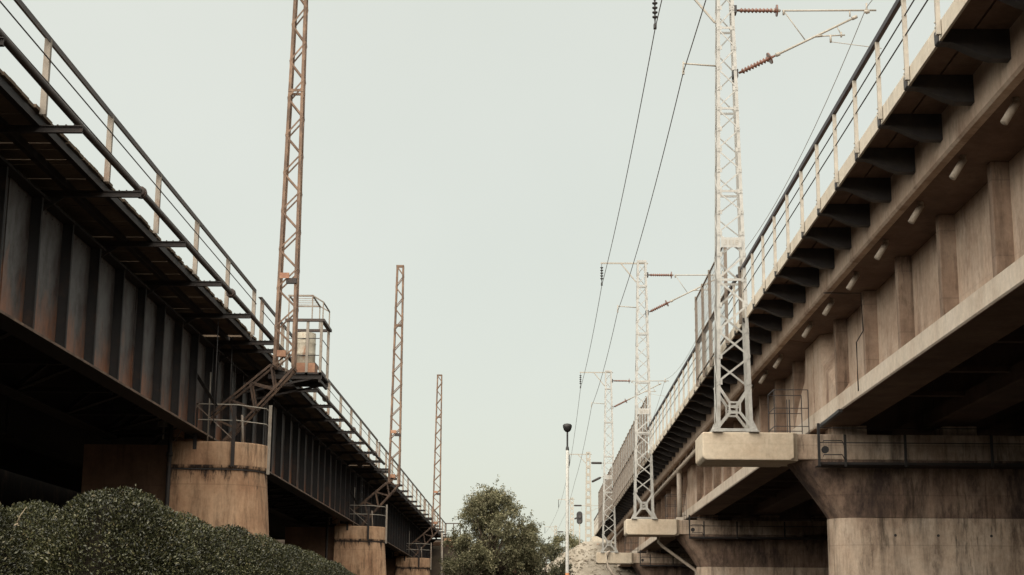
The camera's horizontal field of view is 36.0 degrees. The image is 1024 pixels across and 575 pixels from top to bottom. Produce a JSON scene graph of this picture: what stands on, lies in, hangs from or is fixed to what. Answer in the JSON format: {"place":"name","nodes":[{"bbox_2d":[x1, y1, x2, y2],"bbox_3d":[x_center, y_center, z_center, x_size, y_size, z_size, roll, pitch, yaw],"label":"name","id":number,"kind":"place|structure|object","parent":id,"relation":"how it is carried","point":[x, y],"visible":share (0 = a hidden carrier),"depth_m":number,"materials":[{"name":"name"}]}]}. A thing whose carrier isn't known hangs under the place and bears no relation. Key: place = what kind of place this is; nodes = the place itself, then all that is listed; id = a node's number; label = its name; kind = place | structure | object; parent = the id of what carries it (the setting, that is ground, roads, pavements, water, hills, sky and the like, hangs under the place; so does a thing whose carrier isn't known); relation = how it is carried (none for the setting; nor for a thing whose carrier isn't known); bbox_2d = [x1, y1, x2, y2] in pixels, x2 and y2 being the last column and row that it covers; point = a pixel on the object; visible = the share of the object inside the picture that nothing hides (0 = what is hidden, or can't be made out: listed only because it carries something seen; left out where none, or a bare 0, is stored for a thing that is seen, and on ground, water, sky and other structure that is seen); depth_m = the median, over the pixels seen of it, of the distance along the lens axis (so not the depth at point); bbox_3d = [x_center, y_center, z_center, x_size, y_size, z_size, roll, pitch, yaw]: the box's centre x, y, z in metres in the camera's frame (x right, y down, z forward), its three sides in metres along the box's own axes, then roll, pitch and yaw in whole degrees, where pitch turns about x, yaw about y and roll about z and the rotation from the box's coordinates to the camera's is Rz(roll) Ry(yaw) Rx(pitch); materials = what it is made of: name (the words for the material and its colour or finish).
{"place":"outdoors","nodes":[
{"label":"outdoors","id":0,"kind":"place"},
{"bbox_2d":[81,372,271,545],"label":"brown concrete pier","id":1,"kind":"structure","parent":0,"point":[218,483],"depth_m":37.76,"materials":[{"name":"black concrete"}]},
{"bbox_2d":[0,0,273,438],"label":"steel girder span","id":2,"kind":"object","parent":1,"relation":"on","point":[106,292],"visible":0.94,"depth_m":29.00,"materials":[{"name":"paint"}]},
{"bbox_2d":[0,29,384,464],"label":"service pipe","id":3,"kind":"object","parent":2,"relation":"attached to","point":[28,67],"visible":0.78,"depth_m":25.77,"materials":[{"name":"black metal"}]},
{"bbox_2d":[197,374,217,405],"bbox_3d":[-7.449,2.132,37.485,0.079,1.240,1.408,-6,-14,28],"label":"angle iron","id":4,"kind":"object","parent":2,"relation":"attached to","point":[201,382],"visible":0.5,"depth_m":37.65,"materials":[{"name":"paint"}]},
{"bbox_2d":[213,319,218,422],"bbox_3d":[-6.786,1.908,36.093,0.021,2.400,0.024,0,-12,1],"label":"hanger rod","id":5,"kind":"object","parent":2,"relation":"hanging from","point":[215,371],"visible":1,"depth_m":36.09,"materials":[{"name":"black metal"}]},
{"bbox_2d":[229,337,232,396],"bbox_3d":[-6.950,2.059,38.927,0.024,1.700,0.028,0,-12,1],"label":"hanger rod","id":6,"kind":"object","parent":2,"relation":"hanging from","point":[231,367],"visible":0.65,"depth_m":38.94,"materials":[{"name":"black metal"}]},
{"bbox_2d":[165,424,172,507],"bbox_3d":[-8.124,5.220,37.030,0.139,8.500,0.139,-5,-13,23],"label":"downpipe","id":7,"kind":"object","parent":1,"relation":"attached to","point":[169,454],"visible":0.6,"depth_m":37.21,"materials":[{"name":"black metal"}]},
{"bbox_2d":[197,0,307,441],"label":"rusty lattice mast","id":8,"kind":"object","parent":1,"relation":"on","point":[277,352],"visible":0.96,"depth_m":39.66,"materials":[{"name":"metal"}]},
{"bbox_2d":[285,487,387,574],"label":"brown concrete pier","id":9,"kind":"structure","parent":0,"point":[357,550],"depth_m":68.98,"materials":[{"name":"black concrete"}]},
{"bbox_2d":[0,297,387,522],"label":"steel girder span","id":10,"kind":"object","parent":9,"relation":"on","point":[316,451],"visible":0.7,"depth_m":50.15,"materials":[{"name":"paint"}]},
{"bbox_2d":[229,361,235,431],"bbox_3d":[-7.261,3.114,40.841,0.024,2.400,0.420,0,-12,1],"label":"steel ladder","id":11,"kind":"object","parent":10,"relation":"attached to","point":[230,422],"visible":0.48,"depth_m":40.84,"materials":[{"name":"black metal"}]},
{"bbox_2d":[243,295,331,400],"bbox_3d":[-5.990,1.637,41.985,2.145,2.642,1.580,0,-12,1],"label":"refuge cage","id":12,"kind":"object","parent":10,"relation":"attached to","point":[309,380],"visible":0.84,"depth_m":41.40,"materials":[{"name":"paint"}]},
{"bbox_2d":[297,332,317,371],"bbox_3d":[-5.444,1.740,41.485,0.600,1.090,0.560,0,-12,1],"label":"cabinet","id":13,"kind":"object","parent":12,"relation":"on","point":[301,350],"visible":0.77,"depth_m":41.27,"materials":[{"name":"beige metal"}]},
{"bbox_2d":[325,512,328,558],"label":"downpipe","id":14,"kind":"object","parent":10,"relation":"attached to","point":[326,540],"depth_m":68.50,"materials":[{"name":"black metal"}]},
{"bbox_2d":[350,491,359,506],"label":"angle iron","id":15,"kind":"object","parent":10,"relation":"attached to","point":[353,497],"visible":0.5,"depth_m":69.14,"materials":[{"name":"paint"}]},
{"bbox_2d":[348,265,403,525],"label":"rusty lattice mast","id":16,"kind":"object","parent":9,"relation":"on","point":[390,475],"visible":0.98,"depth_m":71.02,"materials":[{"name":"metal"}]},
{"bbox_2d":[273,540,480,574],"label":"embankment","id":17,"kind":"structure","parent":0,"point":[435,565],"depth_m":125.52,"materials":[{"name":"soil"}]},
{"bbox_2d":[269,499,446,558],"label":"steel girder span","id":18,"kind":"object","parent":17,"relation":"on","point":[418,528],"visible":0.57,"depth_m":110.65,"materials":[{"name":"paint"}]},
{"bbox_2d":[440,533,442,574],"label":"downpipe","id":19,"kind":"object","parent":18,"relation":"attached to","point":[441,567],"visible":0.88,"depth_m":116.50,"materials":[{"name":"grey metal"}]},
{"bbox_2d":[386,531,431,574],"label":"brown concrete pier","id":20,"kind":"structure","parent":0,"point":[402,565],"depth_m":100.25,"materials":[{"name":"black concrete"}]},
{"bbox_2d":[3,442,431,555],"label":"steel girder span","id":21,"kind":"object","parent":20,"relation":"on","point":[401,505],"visible":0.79,"depth_m":79.47,"materials":[{"name":"paint"}]},
{"bbox_2d":[360,479,362,523],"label":"steel ladder","id":22,"kind":"object","parent":21,"relation":"attached to","point":[361,497],"visible":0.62,"depth_m":72.10,"materials":[{"name":"black metal"}]},
{"bbox_2d":[409,374,442,557],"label":"rusty lattice mast","id":23,"kind":"object","parent":20,"relation":"on","point":[434,478],"visible":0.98,"depth_m":102.30,"materials":[{"name":"metal"}]},
{"bbox_2d":[0,0,953,563],"label":"sky","id":24,"kind":"structure","parent":0,"point":[481,149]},
{"bbox_2d":[542,541,637,574],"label":"stone embankment","id":25,"kind":"structure","parent":0,"point":[586,569],"depth_m":131.96,"materials":[{"name":"beige stone"}]},
{"bbox_2d":[537,538,557,565],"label":"wild shrub","id":26,"kind":"object","parent":25,"relation":"on","point":[543,541],"visible":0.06,"depth_m":147.75,"materials":[{"name":"green plant"}]},
{"bbox_2d":[553,526,576,539],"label":"concrete catenary pole","id":27,"kind":"object","parent":25,"relation":"on","point":[557,531],"visible":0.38,"depth_m":243.37,"materials":[{"name":"grey concrete"}]},
{"bbox_2d":[548,529,583,556],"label":"wild shrub","id":28,"kind":"object","parent":25,"relation":"on","point":[573,542],"visible":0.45,"depth_m":150.68,"materials":[{"name":"green plant"}]},
{"bbox_2d":[558,498,597,535],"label":"concrete catenary pole","id":29,"kind":"object","parent":25,"relation":"on","point":[573,518],"visible":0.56,"depth_m":193.39,"materials":[{"name":"grey concrete"}]},
{"bbox_2d":[576,511,582,542],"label":"railway signal","id":30,"kind":"object","parent":25,"relation":"on","point":[579,518],"visible":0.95,"depth_m":148.59,"materials":[{"name":"black metal"}]},
{"bbox_2d":[569,452,602,541],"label":"concrete catenary pole","id":31,"kind":"object","parent":25,"relation":"on","point":[588,497],"visible":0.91,"depth_m":137.14,"materials":[{"name":"grey concrete"}]},
{"bbox_2d":[547,543,634,574],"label":"rubble","id":32,"kind":"object","parent":25,"relation":"on","point":[582,563],"visible":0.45,"depth_m":132.06,"materials":[{"name":"stone"}]},
{"bbox_2d":[594,495,687,566],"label":"concrete girder span","id":33,"kind":"object","parent":25,"relation":"on","point":[621,517],"visible":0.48,"depth_m":115.28,"materials":[{"name":"concrete"}]},
{"bbox_2d":[598,467,611,528],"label":"screen","id":34,"kind":"object","parent":33,"relation":"attached to","point":[608,502],"visible":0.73,"depth_m":112.87,"materials":[{"name":"metal"}]},
{"label":"ground","id":35,"kind":"structure","parent":0,"visible":0},
{"bbox_2d":[0,502,32,574],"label":"clipped bush","id":36,"kind":"object","parent":35,"relation":"on","point":[14,553],"visible":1,"depth_m":10.83,"materials":[{"name":"green plant"}]},
{"bbox_2d":[2,499,60,573],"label":"clipped bush","id":37,"kind":"object","parent":35,"relation":"on","point":[34,520],"visible":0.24,"depth_m":13.08,"materials":[{"name":"green plant"}]},
{"bbox_2d":[0,469,80,514],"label":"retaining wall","id":38,"kind":"structure","parent":35,"relation":"on","point":[15,488],"depth_m":75.10,"materials":[{"name":"black concrete"}]},
{"bbox_2d":[27,484,203,574],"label":"clipped bush","id":39,"kind":"object","parent":35,"relation":"on","point":[100,534],"visible":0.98,"depth_m":11.88,"materials":[{"name":"green plant"}]},
{"bbox_2d":[175,511,235,574],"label":"clipped bush","id":40,"kind":"object","parent":35,"relation":"on","point":[214,559],"visible":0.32,"depth_m":14.14,"materials":[{"name":"green plant"}]},
{"bbox_2d":[202,524,274,574],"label":"clipped bush","id":41,"kind":"object","parent":35,"relation":"on","point":[247,554],"visible":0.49,"depth_m":16.09,"materials":[{"name":"green plant"}]},
{"bbox_2d":[252,532,298,574],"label":"clipped bush","id":42,"kind":"object","parent":35,"relation":"on","point":[280,561],"visible":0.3,"depth_m":18.14,"materials":[{"name":"green plant"}]},
{"bbox_2d":[279,544,319,574],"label":"clipped bush","id":43,"kind":"object","parent":35,"relation":"on","point":[302,561],"visible":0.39,"depth_m":20.07,"materials":[{"name":"green plant"}]},
{"bbox_2d":[303,549,334,574],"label":"clipped bush","id":44,"kind":"object","parent":35,"relation":"on","point":[323,565],"visible":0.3,"depth_m":22.12,"materials":[{"name":"green plant"}]},
{"bbox_2d":[328,560,350,574],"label":"clipped bush","id":45,"kind":"object","parent":35,"relation":"on","point":[339,568],"visible":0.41,"depth_m":24.06,"materials":[{"name":"green plant"}]},
{"bbox_2d":[433,523,460,546],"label":"abutment","id":46,"kind":"object","parent":35,"relation":"on","point":[436,543],"visible":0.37,"depth_m":126.74,"materials":[{"name":"concrete"}]},
{"bbox_2d":[436,545,460,574],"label":"leafy tree","id":47,"kind":"object","parent":35,"relation":"on","point":[449,558],"visible":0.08,"depth_m":110.25,"materials":[{"name":"green plant"}]},
{"bbox_2d":[439,531,497,574],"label":"leafy tree","id":48,"kind":"object","parent":35,"relation":"on","point":[463,542],"visible":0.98,"depth_m":97.02,"materials":[{"name":"green plant"}]},
{"bbox_2d":[440,474,546,574],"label":"leafy tree","id":49,"kind":"object","parent":35,"relation":"on","point":[482,507],"visible":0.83,"depth_m":99.17,"materials":[{"name":"green plant"}]},
{"bbox_2d":[502,542,547,574],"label":"leafy tree","id":50,"kind":"object","parent":35,"relation":"on","point":[535,572],"visible":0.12,"depth_m":106.21,"materials":[{"name":"green plant"}]},
{"bbox_2d":[513,520,550,574],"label":"leafy tree","id":51,"kind":"object","parent":35,"relation":"on","point":[528,567],"visible":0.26,"depth_m":101.27,"materials":[{"name":"green plant"}]},
{"bbox_2d":[521,535,577,574],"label":"leafy tree","id":52,"kind":"object","parent":35,"relation":"on","point":[557,570],"visible":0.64,"depth_m":115.69,"materials":[{"name":"green plant"}]},
{"bbox_2d":[592,536,605,544],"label":"abutment","id":53,"kind":"object","parent":35,"relation":"on","point":[596,539],"visible":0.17,"depth_m":137.57,"materials":[{"name":"concrete"}]},
{"bbox_2d":[596,536,696,574],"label":"hammerhead pier","id":54,"kind":"structure","parent":35,"relation":"on","point":[653,562],"depth_m":101.57,"materials":[{"name":"concrete"}]},
{"bbox_2d":[606,550,615,574],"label":"slanting pipe","id":55,"kind":"object","parent":54,"relation":"attached to","point":[609,569],"visible":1,"depth_m":101.22,"materials":[{"name":"grey metal"}]},
{"bbox_2d":[579,370,668,552],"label":"cream lattice mast","id":56,"kind":"object","parent":54,"relation":"on","point":[605,476],"visible":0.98,"depth_m":103.27,"materials":[{"name":"metal"}]},
{"bbox_2d":[615,428,810,549],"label":"concrete girder span","id":57,"kind":"object","parent":54,"relation":"on","point":[662,469],"visible":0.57,"depth_m":80.08,"materials":[{"name":"concrete"}]},
{"bbox_2d":[612,396,647,507],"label":"screen","id":58,"kind":"object","parent":57,"relation":"attached to","point":[624,468],"visible":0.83,"depth_m":86.47,"materials":[{"name":"metal"}]},
{"bbox_2d":[636,427,710,516],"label":"drain pipe","id":59,"kind":"object","parent":57,"relation":"attached to","point":[679,468],"visible":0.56,"depth_m":71.65,"materials":[{"name":"grey metal"}]},
{"bbox_2d":[676,469,681,516],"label":"downspout","id":60,"kind":"object","parent":59,"relation":"attached to","point":[679,493],"visible":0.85,"depth_m":69.08,"materials":[{"name":"beige metal"}]},
{"bbox_2d":[624,494,828,574],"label":"hammerhead pier","id":61,"kind":"structure","parent":35,"relation":"on","point":[761,545],"depth_m":70.21,"materials":[{"name":"concrete"}]},
{"bbox_2d":[600,260,730,518],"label":"cream lattice mast","id":62,"kind":"object","parent":61,"relation":"on","point":[647,412],"visible":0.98,"depth_m":71.86,"materials":[{"name":"metal"}]},
{"bbox_2d":[657,537,696,574],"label":"slanting pipe","id":63,"kind":"object","parent":61,"relation":"attached to","point":[675,555],"visible":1,"depth_m":71.11,"materials":[{"name":"grey metal"}]},
{"bbox_2d":[648,274,1023,516],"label":"concrete girder span","id":64,"kind":"object","parent":61,"relation":"on","point":[776,364],"visible":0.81,"depth_m":49.66,"materials":[{"name":"concrete"}]},
{"bbox_2d":[694,247,728,386],"bbox_3d":[5.896,0.911,46.901,0.095,2.930,7.890,0,-12,1],"label":"screen","id":65,"kind":"object","parent":64,"relation":"attached to","point":[710,354],"visible":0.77,"depth_m":47.58,"materials":[{"name":"metal"}]},
{"bbox_2d":[695,389,1023,574],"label":"hammerhead pier","id":66,"kind":"structure","parent":35,"relation":"on","point":[945,500],"depth_m":38.88,"materials":[{"name":"concrete"}]},
{"bbox_2d":[652,0,881,431],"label":"cream lattice mast","id":67,"kind":"object","parent":66,"relation":"on","point":[736,243],"visible":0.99,"depth_m":40.53,"materials":[{"name":"metal"}]},
{"bbox_2d":[546,0,661,531],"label":"feeder wire","id":68,"kind":"object","parent":67,"relation":"hanging from","point":[621,201],"visible":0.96,"depth_m":54.12,"materials":[{"name":"metal"}]},
{"bbox_2d":[548,0,705,541],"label":"return wire","id":69,"kind":"object","parent":67,"relation":"attached to","point":[650,203],"visible":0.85,"depth_m":50.39,"materials":[{"name":"metal"}]},
{"bbox_2d":[640,0,871,447],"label":"messenger wire","id":70,"kind":"object","parent":67,"relation":"attached to","point":[797,162],"visible":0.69,"depth_m":50.56,"materials":[{"name":"metal"}]},
{"bbox_2d":[820,409,842,426],"bbox_3d":[7.576,3.130,37.500,0.090,0.120,2.601,0,-12,1],"label":"support angle","id":71,"kind":"object","parent":66,"relation":"attached to","point":[835,414],"visible":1,"depth_m":37.21,"materials":[{"name":"grey metal"}]},
{"bbox_2d":[740,0,1023,428],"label":"concrete girder span","id":72,"kind":"object","parent":66,"relation":"on","point":[911,230],"visible":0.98,"depth_m":27.93,"materials":[{"name":"concrete"}]},
{"bbox_2d":[738,266,741,323],"bbox_3d":[5.857,0.197,40.446,0.070,1.500,0.080,0,-12,1],"label":"joint post","id":73,"kind":"object","parent":72,"relation":"attached to","point":[740,296],"visible":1,"depth_m":40.41,"materials":[{"name":"beige metal"}]},
{"bbox_2d":[823,292,863,390],"bbox_3d":[7.204,1.192,34.444,0.853,2.041,0.826,0,-12,1],"label":"cable conduit","id":74,"kind":"object","parent":72,"relation":"attached to","point":[862,326],"visible":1,"depth_m":34.27,"materials":[{"name":"brown metal"}]},
{"label":"road","id":75,"kind":"structure","parent":0,"visible":0},
{"bbox_2d":[563,423,571,574],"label":"street lamp","id":76,"kind":"object","parent":75,"relation":"on","point":[567,427],"visible":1,"depth_m":49.66,"materials":[{"name":"grey metal"}]}
]}

